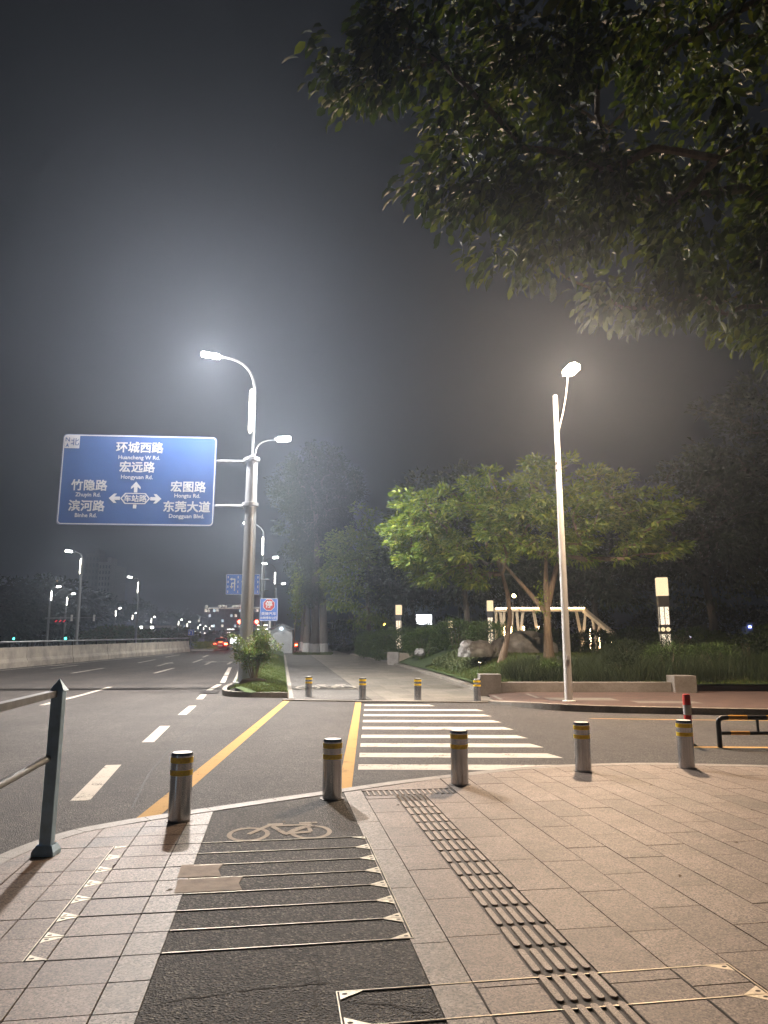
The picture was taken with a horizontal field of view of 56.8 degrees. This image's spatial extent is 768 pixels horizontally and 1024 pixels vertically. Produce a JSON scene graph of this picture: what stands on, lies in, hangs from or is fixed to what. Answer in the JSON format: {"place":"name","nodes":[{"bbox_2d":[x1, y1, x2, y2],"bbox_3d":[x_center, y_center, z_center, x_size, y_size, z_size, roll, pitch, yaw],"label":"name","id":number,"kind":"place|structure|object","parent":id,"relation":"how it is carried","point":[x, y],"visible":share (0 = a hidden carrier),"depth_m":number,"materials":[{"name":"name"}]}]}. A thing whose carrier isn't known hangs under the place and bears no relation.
{"place":"outdoors","nodes":[
{"label":"outdoors","id":0,"kind":"place"},
{"bbox_2d":[2,779,627,1023],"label":"pavement","id":1,"kind":"structure","parent":0,"point":[179,903],"depth_m":4.07,"materials":[{"name":"beige stone"}]},
{"bbox_2d":[22,836,413,962],"bbox_3d":[-1.008,2.541,4.840,2.055,0.014,2.140,2,-11,-8],"label":"trench cover","id":2,"kind":"object","parent":1,"relation":"on","point":[384,883],"visible":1,"depth_m":4.49,"materials":[{"name":"metal"}]},
{"bbox_2d":[0,763,767,863],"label":"kerb","id":3,"kind":"structure","parent":1,"relation":"on","point":[14,853],"depth_m":7.35,"materials":[{"name":"stone"}]},
{"bbox_2d":[364,788,646,1023],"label":"tactile paving","id":4,"kind":"structure","parent":1,"relation":"on","point":[579,998],"depth_m":4.16,"materials":[{"name":"metal"}]},
{"bbox_2d":[336,963,767,1023],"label":"trench cover","id":5,"kind":"object","parent":1,"relation":"on","point":[757,991],"visible":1,"depth_m":3.32,"materials":[{"name":"metal"}]},
{"bbox_2d":[285,647,368,698],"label":"bike lane","id":6,"kind":"structure","parent":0,"point":[301,668],"depth_m":29.64,"materials":[{"name":"grey asphalt"}]},
{"bbox_2d":[287,558,309,652],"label":"young tree","id":7,"kind":"object","parent":6,"relation":"on","point":[295,600],"visible":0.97,"depth_m":65.78,"materials":[{"name":"green plant"}]},
{"bbox_2d":[11,644,737,646],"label":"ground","id":8,"kind":"structure","parent":0,"point":[78,644],"depth_m":366.12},
{"bbox_2d":[0,586,45,647],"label":"tree","id":9,"kind":"object","parent":8,"relation":"on","point":[12,612],"visible":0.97,"depth_m":92.62,"materials":[{"name":"green plant"}]},
{"bbox_2d":[3,573,89,646],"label":"tree","id":10,"kind":"object","parent":8,"relation":"on","point":[71,603],"visible":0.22,"depth_m":116.73,"materials":[{"name":"green plant"}]},
{"bbox_2d":[26,575,113,645],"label":"tree","id":11,"kind":"object","parent":8,"relation":"on","point":[90,610],"visible":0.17,"depth_m":123.64,"materials":[{"name":"green plant"}]},
{"bbox_2d":[65,550,82,644],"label":"street lamp","id":12,"kind":"object","parent":8,"relation":"on","point":[78,603],"visible":0.96,"depth_m":62.58,"materials":[{"name":"grey metal"}]},
{"bbox_2d":[79,549,107,644],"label":"building","id":13,"kind":"structure","parent":8,"relation":"on","point":[91,569],"depth_m":232.44,"materials":[{"name":"grey concrete"}]},
{"bbox_2d":[78,623,138,643],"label":"roadside bush","id":14,"kind":"object","parent":8,"relation":"on","point":[90,634],"visible":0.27,"depth_m":97.34,"materials":[{"name":"green plant"}]},
{"bbox_2d":[95,557,126,626],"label":"building","id":15,"kind":"structure","parent":8,"relation":"on","point":[112,577],"depth_m":232.69,"materials":[{"name":"grey concrete"}]},
{"bbox_2d":[80,590,142,629],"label":"tree","id":16,"kind":"object","parent":8,"relation":"on","point":[115,603],"visible":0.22,"depth_m":211.96,"materials":[{"name":"green plant"}]},
{"bbox_2d":[95,627,159,643],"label":"roadside bush","id":17,"kind":"object","parent":8,"relation":"on","point":[123,633],"visible":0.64,"depth_m":93.20,"materials":[{"name":"green plant"}]},
{"bbox_2d":[123,597,181,629],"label":"tree","id":18,"kind":"object","parent":8,"relation":"on","point":[156,613],"visible":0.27,"depth_m":246.86,"materials":[{"name":"green plant"}]},
{"bbox_2d":[123,604,202,629],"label":"tree","id":19,"kind":"object","parent":8,"relation":"on","point":[187,619],"visible":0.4,"depth_m":325.65,"materials":[{"name":"green plant"}]},
{"bbox_2d":[203,604,267,640],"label":"apartment block","id":20,"kind":"structure","parent":8,"relation":"on","point":[223,619],"depth_m":361.25,"materials":[{"name":"grey concrete"}]},
{"bbox_2d":[327,616,371,650],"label":"dark bush","id":21,"kind":"object","parent":8,"relation":"on","point":[337,630],"visible":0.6,"depth_m":78.22,"materials":[{"name":"green plant"}]},
{"bbox_2d":[0,765,767,1023],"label":"paving slabs","id":22,"kind":"structure","parent":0,"point":[590,867],"depth_m":4.77,"materials":[{"name":"beige stone"}]},
{"bbox_2d":[0,679,68,856],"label":"street railing","id":23,"kind":"object","parent":22,"relation":"on","point":[47,846],"visible":1,"depth_m":5.56,"materials":[{"name":"grey metal"}]},
{"bbox_2d":[165,751,193,823],"bbox_3d":[-1.900,2.569,6.635,0.256,0.627,0.256,-8,-13,38],"label":"steel bollard","id":24,"kind":"object","parent":22,"relation":"on","point":[180,791],"visible":0.98,"depth_m":6.56,"materials":[{"name":"silver metal"}]},
{"bbox_2d":[135,793,446,1023],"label":"bike lane","id":25,"kind":"structure","parent":22,"relation":"on","point":[364,965],"depth_m":3.93,"materials":[{"name":"grey asphalt"}]},
{"bbox_2d":[177,863,222,878],"bbox_3d":[-1.324,2.594,5.126,0.315,0.013,0.296,1,-11,-7],"label":"mortar patch","id":26,"kind":"object","parent":25,"relation":"on","point":[196,871],"visible":1,"depth_m":5.10,"materials":[{"name":"beige concrete"}]},
{"bbox_2d":[174,877,242,892],"bbox_3d":[-1.187,2.538,4.825,0.453,0.013,0.271,1,-11,-8],"label":"mortar patch","id":27,"kind":"object","parent":25,"relation":"on","point":[207,885],"visible":1,"depth_m":4.80,"materials":[{"name":"beige concrete"}]},
{"bbox_2d":[227,822,331,840],"bbox_3d":[-0.909,2.784,6.191,0.902,0.003,0.569,2,-11,-8],"label":"bicycle marking","id":28,"kind":"object","parent":25,"relation":"on","point":[292,832],"visible":1,"depth_m":6.22,"materials":[{"name":"paint"}]},
{"bbox_2d":[320,738,343,800],"bbox_3d":[-0.550,2.739,7.559,0.256,0.627,0.256,-3,-11,13],"label":"steel bollard","id":29,"kind":"object","parent":25,"relation":"on","point":[332,771],"visible":0.98,"depth_m":7.48,"materials":[{"name":"silver metal"}]},
{"bbox_2d":[449,729,470,786],"bbox_3d":[0.880,2.875,8.297,0.256,0.627,0.256,1,-10,-4],"label":"steel bollard","id":30,"kind":"object","parent":22,"relation":"on","point":[459,754],"visible":0.99,"depth_m":8.22,"materials":[{"name":"silver metal"}]},
{"bbox_2d":[281,0,767,378],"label":"street tree","id":31,"kind":"object","parent":22,"relation":"on","point":[590,168],"visible":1,"depth_m":7.96,"materials":[{"name":"green plant"}]},
{"bbox_2d":[573,721,593,772],"bbox_3d":[2.560,3.034,9.162,0.256,0.627,0.256,2,-11,-13],"label":"steel bollard","id":32,"kind":"object","parent":22,"relation":"on","point":[582,748],"visible":0.97,"depth_m":9.09,"materials":[{"name":"silver metal"}]},
{"bbox_2d":[675,719,697,768],"bbox_3d":[3.990,3.078,9.398,0.256,0.627,0.256,-5,-12,27],"label":"steel bollard","id":33,"kind":"object","parent":22,"relation":"on","point":[685,745],"visible":0.98,"depth_m":9.33,"materials":[{"name":"silver metal"}]},
{"bbox_2d":[0,645,767,853],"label":"road","id":34,"kind":"structure","parent":0,"point":[279,753],"depth_m":12.54,"materials":[{"name":"grey asphalt"}]},
{"bbox_2d":[0,574,86,646],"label":"tree","id":35,"kind":"object","parent":34,"relation":"on","point":[41,613],"visible":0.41,"depth_m":103.24,"materials":[{"name":"green plant"}]},
{"bbox_2d":[0,638,189,668],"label":"crash barrier","id":36,"kind":"object","parent":34,"relation":"on","point":[16,657],"visible":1,"depth_m":49.22,"materials":[{"name":"concrete"}]},
{"bbox_2d":[70,765,120,800],"bbox_3d":[-3.460,3.259,8.618,0.200,0.001,2.281,2,-11,-12],"label":"lane marking","id":37,"kind":"object","parent":34,"relation":"on","point":[92,787],"visible":1,"depth_m":8.37,"materials":[{"name":"white paint"}]},
{"bbox_2d":[137,701,288,817],"bbox_3d":[-2.530,4.161,13.520,0.200,0.001,13.918,0,-10,-2],"label":"yellow line","id":38,"kind":"object","parent":34,"relation":"on","point":[159,807],"visible":0.6,"depth_m":9.99,"materials":[{"name":"paint"}]},
{"bbox_2d":[222,672,287,697],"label":"island kerb","id":39,"kind":"structure","parent":34,"relation":"on","point":[226,691],"depth_m":21.63,"materials":[{"name":"concrete"}]},
{"bbox_2d":[229,649,287,692],"bbox_3d":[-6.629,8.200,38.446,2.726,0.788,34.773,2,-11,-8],"label":"island grass","id":40,"kind":"structure","parent":39,"relation":"on","point":[280,683],"depth_m":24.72,"materials":[{"name":"green plant"}]},
{"bbox_2d":[201,351,290,683],"bbox_3d":[-5.086,0.041,25.391,3.318,12.035,0.887,0,-10,0],"label":"street lamp","id":41,"kind":"object","parent":40,"relation":"on","point":[247,599],"visible":0.89,"depth_m":25.12,"materials":[{"name":"grey metal"}]},
{"bbox_2d":[56,434,259,526],"bbox_3d":[-8.034,-1.164,25.459,7.055,3.320,0.708,1,-10,-4],"label":"direction sign","id":42,"kind":"object","parent":41,"relation":"attached to","point":[128,480],"visible":0.99,"depth_m":25.52,"materials":[{"name":"blue metal"}]},
{"bbox_2d":[227,623,283,683],"bbox_3d":[-4.283,4.649,23.449,1.503,1.993,1.769,-6,-12,30],"label":"island shrub","id":43,"kind":"object","parent":40,"relation":"on","point":[258,650],"visible":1,"depth_m":23.26,"materials":[{"name":"green plant"}]},
{"bbox_2d":[243,522,277,634],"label":"street lamp","id":44,"kind":"object","parent":40,"relation":"on","point":[263,581],"visible":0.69,"depth_m":65.94,"materials":[{"name":"grey metal"}]},
{"bbox_2d":[226,574,268,594],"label":"lane sign","id":45,"kind":"object","parent":44,"relation":"attached to","point":[233,584],"visible":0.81,"depth_m":65.47,"materials":[{"name":"blue metal"}]},
{"bbox_2d":[259,598,277,642],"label":"stop sign","id":46,"kind":"object","parent":40,"relation":"on","point":[268,609],"visible":1,"depth_m":49.58,"materials":[{"name":"blue metal"}]},
{"bbox_2d":[269,624,293,653],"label":"service hut","id":47,"kind":"object","parent":34,"relation":"on","point":[282,634],"visible":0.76,"depth_m":69.92,"materials":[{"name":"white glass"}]},
{"bbox_2d":[88,790,494,1023],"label":"granite band","id":48,"kind":"object","parent":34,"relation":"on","point":[122,997],"visible":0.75,"depth_m":3.94,"materials":[{"name":"beige stone"}]},
{"bbox_2d":[263,458,333,651],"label":"tall tree","id":49,"kind":"object","parent":34,"relation":"on","point":[284,489],"visible":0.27,"depth_m":71.07,"materials":[{"name":"grey plant"}]},
{"bbox_2d":[299,464,369,651],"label":"tall tree","id":50,"kind":"object","parent":34,"relation":"on","point":[353,491],"visible":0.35,"depth_m":68.91,"materials":[{"name":"grey plant"}]},
{"bbox_2d":[342,702,360,787],"bbox_3d":[-0.585,4.256,14.037,0.160,0.001,12.057,0,-10,-1],"label":"yellow line","id":51,"kind":"object","parent":34,"relation":"on","point":[348,766],"visible":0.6,"depth_m":10.90,"materials":[{"name":"paint"}]},
{"bbox_2d":[282,654,488,702],"bbox_3d":[-5.708,9.128,41.642,5.485,0.752,47.604,3,-11,-14],"label":"path edging","id":52,"kind":"object","parent":34,"relation":"on","point":[290,696],"visible":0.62,"depth_m":20.10,"materials":[{"name":"stone"}]},
{"bbox_2d":[350,654,472,689],"bbox_3d":[0.469,9.416,43.738,1.002,0.713,43.234,1,-11,-8],"label":"garden edging","id":53,"kind":"object","parent":34,"relation":"on","point":[469,685],"visible":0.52,"depth_m":31.56,"materials":[{"name":"concrete"}]},
{"bbox_2d":[363,720,497,721],"bbox_3d":[1.008,4.454,15.114,2.934,0.001,0.420,0,-10,1],"label":"crossing bar","id":54,"kind":"object","parent":34,"relation":"on","point":[429,721],"visible":1,"depth_m":15.05,"materials":[{"name":"white paint"}]},
{"bbox_2d":[362,727,513,729],"bbox_3d":[1.034,4.228,13.884,2.941,0.001,0.420,0,-10,1],"label":"crossing bar","id":55,"kind":"object","parent":34,"relation":"on","point":[490,728],"visible":1,"depth_m":13.82,"materials":[{"name":"white paint"}]},
{"bbox_2d":[361,735,524,737],"bbox_3d":[1.055,4.002,12.655,2.939,0.001,0.420,0,-10,1],"label":"crossing bar","id":56,"kind":"object","parent":34,"relation":"on","point":[437,736],"visible":1,"depth_m":12.64,"materials":[{"name":"white paint"}]},
{"bbox_2d":[360,743,540,746],"bbox_3d":[1.080,3.803,11.573,2.949,0.001,0.420,0,-10,1],"label":"crossing bar","id":57,"kind":"object","parent":34,"relation":"on","point":[432,745],"visible":1,"depth_m":11.54,"materials":[{"name":"white paint"}]},
{"bbox_2d":[358,764,544,769],"bbox_3d":[1.134,3.426,9.527,2.982,0.001,0.420,0,-10,1],"label":"crossing bar","id":58,"kind":"object","parent":34,"relation":"on","point":[412,767],"visible":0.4,"depth_m":9.58,"materials":[{"name":"white paint"}]},
{"bbox_2d":[359,753,561,757],"bbox_3d":[1.115,3.612,10.540,2.980,0.001,0.420,0,-10,1],"label":"crossing bar","id":59,"kind":"object","parent":34,"relation":"on","point":[508,755],"visible":0.8,"depth_m":10.52,"materials":[{"name":"white paint"}]},
{"bbox_2d":[489,700,767,714],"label":"side kerb","id":60,"kind":"structure","parent":34,"relation":"on","point":[642,709],"depth_m":16.83,"materials":[{"name":"concrete"}]},
{"bbox_2d":[716,715,767,747],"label":"hoop barrier","id":61,"kind":"object","parent":34,"relation":"on","point":[720,733],"visible":1,"depth_m":11.36,"materials":[{"name":"black metal"}]},
{"bbox_2d":[0,0,767,643],"label":"sky","id":62,"kind":"structure","parent":0,"point":[170,193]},
{"bbox_2d":[311,649,492,701],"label":"path slabs","id":63,"kind":"structure","parent":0,"point":[372,672],"depth_m":28.97,"materials":[{"name":"grey concrete"}]},
{"bbox_2d":[282,512,353,650],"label":"tall tree","id":64,"kind":"object","parent":63,"relation":"on","point":[302,628],"visible":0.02,"depth_m":80.80,"materials":[{"name":"green plant"}]},
{"bbox_2d":[284,439,354,652],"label":"tall tree","id":65,"kind":"object","parent":63,"relation":"on","point":[299,468],"visible":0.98,"depth_m":67.25,"materials":[{"name":"grey plant"}]},
{"bbox_2d":[350,643,767,683],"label":"garden soil","id":66,"kind":"structure","parent":0,"point":[422,663],"depth_m":37.87,"materials":[{"name":"brown soil"}]},
{"bbox_2d":[313,501,409,650],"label":"park tree","id":67,"kind":"object","parent":66,"relation":"on","point":[353,558],"visible":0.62,"depth_m":61.07,"materials":[{"name":"green plant"}]},
{"bbox_2d":[351,630,387,657],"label":"clipped bush","id":68,"kind":"object","parent":66,"relation":"on","point":[360,652],"visible":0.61,"depth_m":55.67,"materials":[{"name":"green plant"}]},
{"bbox_2d":[359,626,413,660],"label":"clipped bush","id":69,"kind":"object","parent":66,"relation":"on","point":[384,633],"visible":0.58,"depth_m":48.84,"materials":[{"name":"green plant"}]},
{"bbox_2d":[355,543,443,631],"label":"park tree","id":70,"kind":"object","parent":66,"relation":"on","point":[395,595],"visible":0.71,"depth_m":54.94,"materials":[{"name":"green plant"}]},
{"bbox_2d":[384,626,427,652],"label":"clipped bush","id":71,"kind":"object","parent":66,"relation":"on","point":[395,637],"visible":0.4,"depth_m":47.88,"materials":[{"name":"green plant"}]},
{"bbox_2d":[357,538,469,620],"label":"park tree","id":72,"kind":"object","parent":66,"relation":"on","point":[440,604],"visible":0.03,"depth_m":63.40,"materials":[{"name":"green plant"}]},
{"bbox_2d":[398,625,450,659],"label":"hedge shrub","id":73,"kind":"object","parent":66,"relation":"on","point":[408,641],"visible":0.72,"depth_m":40.04,"materials":[{"name":"green plant"}]},
{"bbox_2d":[423,616,487,650],"bbox_3d":[3.990,6.772,39.456,3.694,2.031,2.280,0,-10,0],"label":"hedge shrub","id":74,"kind":"object","parent":66,"relation":"on","point":[460,624],"visible":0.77,"depth_m":39.20,"materials":[{"name":"green plant"}]},
{"bbox_2d":[374,462,547,661],"bbox_3d":[3.221,2.071,28.330,7.270,7.898,5.365,0,-10,0],"label":"garden tree","id":75,"kind":"object","parent":66,"relation":"on","point":[438,550],"visible":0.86,"depth_m":27.95,"materials":[{"name":"green plant"}]},
{"bbox_2d":[367,459,554,638],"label":"park tree","id":76,"kind":"object","parent":66,"relation":"on","point":[511,580],"visible":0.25,"depth_m":43.31,"materials":[{"name":"green plant"}]},
{"bbox_2d":[432,648,497,671],"bbox_3d":[4.050,6.495,32.112,2.878,1.324,7.078,1,-11,-7],"label":"ground cover","id":77,"kind":"object","parent":66,"relation":"on","point":[453,658],"visible":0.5,"depth_m":31.12,"materials":[{"name":"green plant"}]},
{"bbox_2d":[424,521,512,641],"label":"park tree","id":78,"kind":"object","parent":66,"relation":"on","point":[460,612],"visible":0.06,"depth_m":74.88,"materials":[{"name":"green plant"}]},
{"bbox_2d":[460,619,517,642],"bbox_3d":[5.640,6.555,37.402,3.407,1.942,2.406,0,-10,0],"label":"hedge shrub","id":79,"kind":"object","parent":66,"relation":"on","point":[472,636],"visible":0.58,"depth_m":37.16,"materials":[{"name":"green plant"}]},
{"bbox_2d":[459,610,540,637],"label":"dark bush","id":80,"kind":"object","parent":66,"relation":"on","point":[525,624],"visible":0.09,"depth_m":55.13,"materials":[{"name":"green plant"}]},
{"bbox_2d":[491,630,557,656],"bbox_3d":[5.784,5.481,29.541,2.891,1.091,1.609,0,-10,0],"label":"boulder","id":81,"kind":"object","parent":66,"relation":"on","point":[523,641],"visible":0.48,"depth_m":29.01,"materials":[{"name":"grey stone"}]},
{"bbox_2d":[468,527,589,623],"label":"park tree","id":82,"kind":"object","parent":66,"relation":"on","point":[520,603],"visible":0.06,"depth_m":59.52,"materials":[{"name":"green plant"}]},
{"bbox_2d":[494,608,613,647],"bbox_3d":[9.370,6.258,37.197,6.972,2.490,1.956,-6,-12,28],"label":"pergola","id":83,"kind":"object","parent":66,"relation":"on","point":[596,620],"depth_m":37.54,"materials":[{"name":"beige wood"}]},
{"bbox_2d":[533,603,619,644],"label":"dark bush","id":84,"kind":"object","parent":66,"relation":"on","point":[571,618],"visible":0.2,"depth_m":52.84,"materials":[{"name":"green plant"}]},
{"bbox_2d":[471,449,704,658],"bbox_3d":[7.673,1.516,26.842,8.306,8.053,5.984,6,-12,-31],"label":"garden tree","id":85,"kind":"object","parent":66,"relation":"on","point":[647,537],"visible":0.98,"depth_m":26.80,"materials":[{"name":"green plant"}]},
{"bbox_2d":[557,629,627,652],"bbox_3d":[9.450,5.904,31.914,3.266,1.406,2.060,0,-10,0],"label":"hedge shrub","id":86,"kind":"object","parent":66,"relation":"on","point":[575,646],"visible":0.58,"depth_m":31.65,"materials":[{"name":"green plant"}]},
{"bbox_2d":[511,508,678,647],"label":"park tree","id":87,"kind":"object","parent":66,"relation":"on","point":[593,587],"visible":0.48,"depth_m":42.59,"materials":[{"name":"green plant"}]},
{"bbox_2d":[426,651,767,683],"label":"garden lawn","id":88,"kind":"structure","parent":66,"relation":"on","point":[465,674],"depth_m":26.80,"materials":[{"name":"green plant"}]},
{"bbox_2d":[458,640,492,656],"bbox_3d":[3.746,5.566,28.986,1.440,0.691,1.268,0,-10,0],"label":"boulder","id":89,"kind":"object","parent":88,"relation":"on","point":[477,648],"visible":1,"depth_m":28.62,"materials":[{"name":"grey stone"}]},
{"bbox_2d":[602,625,658,648],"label":"hedge shrub","id":90,"kind":"object","parent":66,"relation":"on","point":[628,631],"visible":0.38,"depth_m":32.28,"materials":[{"name":"green plant"}]},
{"bbox_2d":[497,632,767,684],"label":"tall grass","id":91,"kind":"structure","parent":66,"relation":"on","point":[587,669],"depth_m":22.83,"materials":[{"name":"green plant"}]},
{"bbox_2d":[615,605,708,645],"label":"dark bush","id":92,"kind":"object","parent":66,"relation":"on","point":[639,618],"visible":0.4,"depth_m":48.97,"materials":[{"name":"green plant"}]},
{"bbox_2d":[655,576,671,643],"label":"light column","id":93,"kind":"structure","parent":66,"relation":"on","point":[663,606],"depth_m":26.63,"materials":[{"name":"white metal"}]},
{"bbox_2d":[640,640,702,669],"bbox_3d":[9.592,4.933,23.916,2.182,1.235,1.463,0,-10,0],"label":"bed shrub","id":94,"kind":"object","parent":66,"relation":"on","point":[664,650],"visible":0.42,"depth_m":23.85,"materials":[{"name":"green plant"}]},
{"bbox_2d":[608,444,767,646],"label":"park tree","id":95,"kind":"object","parent":66,"relation":"on","point":[695,567],"visible":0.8,"depth_m":33.25,"materials":[{"name":"green plant"}]},
{"bbox_2d":[671,625,739,650],"bbox_3d":[13.609,5.607,30.455,3.437,1.504,2.242,0,-10,0],"label":"hedge shrub","id":96,"kind":"object","parent":66,"relation":"on","point":[695,632],"visible":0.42,"depth_m":30.24,"materials":[{"name":"green plant"}]},
{"bbox_2d":[690,640,742,667],"bbox_3d":[11.308,4.958,24.314,2.091,1.170,1.495,0,-10,0],"label":"bed shrub","id":97,"kind":"object","parent":66,"relation":"on","point":[715,650],"visible":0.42,"depth_m":24.13,"materials":[{"name":"green plant"}]},
{"bbox_2d":[669,369,767,573],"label":"park tree","id":98,"kind":"object","parent":66,"relation":"on","point":[736,422],"visible":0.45,"depth_m":36.19,"materials":[{"name":"green plant"}]},
{"bbox_2d":[677,443,767,598],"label":"park tree","id":99,"kind":"object","parent":66,"relation":"on","point":[761,595],"visible":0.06,"depth_m":48.81,"materials":[{"name":"green plant"}]},
{"bbox_2d":[691,600,767,646],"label":"dark bush","id":100,"kind":"object","parent":66,"relation":"on","point":[731,613],"visible":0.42,"depth_m":49.03,"materials":[{"name":"green plant"}]},
{"bbox_2d":[718,633,767,661],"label":"bed shrub","id":101,"kind":"object","parent":66,"relation":"on","point":[756,640],"visible":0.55,"depth_m":25.02,"materials":[{"name":"green plant"}]},
{"bbox_2d":[740,624,767,652],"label":"hedge shrub","id":102,"kind":"object","parent":66,"relation":"on","point":[762,633],"visible":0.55,"depth_m":29.63,"materials":[{"name":"green plant"}]},
{"bbox_2d":[489,691,767,708],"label":"red pavement","id":103,"kind":"structure","parent":0,"point":[732,699],"depth_m":19.36,"materials":[{"name":"brick"}]},
{"bbox_2d":[552,361,579,701],"bbox_3d":[4.994,0.433,18.885,0.415,8.980,1.132,5,-11,-23],"label":"street lamp","id":104,"kind":"object","parent":103,"relation":"on","point":[571,369],"visible":1,"depth_m":19.07,"materials":[{"name":"white metal"}]},
{"bbox_2d":[478,674,696,696],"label":"retaining wall","id":105,"kind":"structure","parent":103,"relation":"on","point":[492,684],"depth_m":21.82,"materials":[{"name":"stone"}]},
{"bbox_2d":[697,678,767,690],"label":"garden wall","id":106,"kind":"structure","parent":103,"relation":"on","point":[732,687],"depth_m":22.27,"materials":[{"name":"concrete"}]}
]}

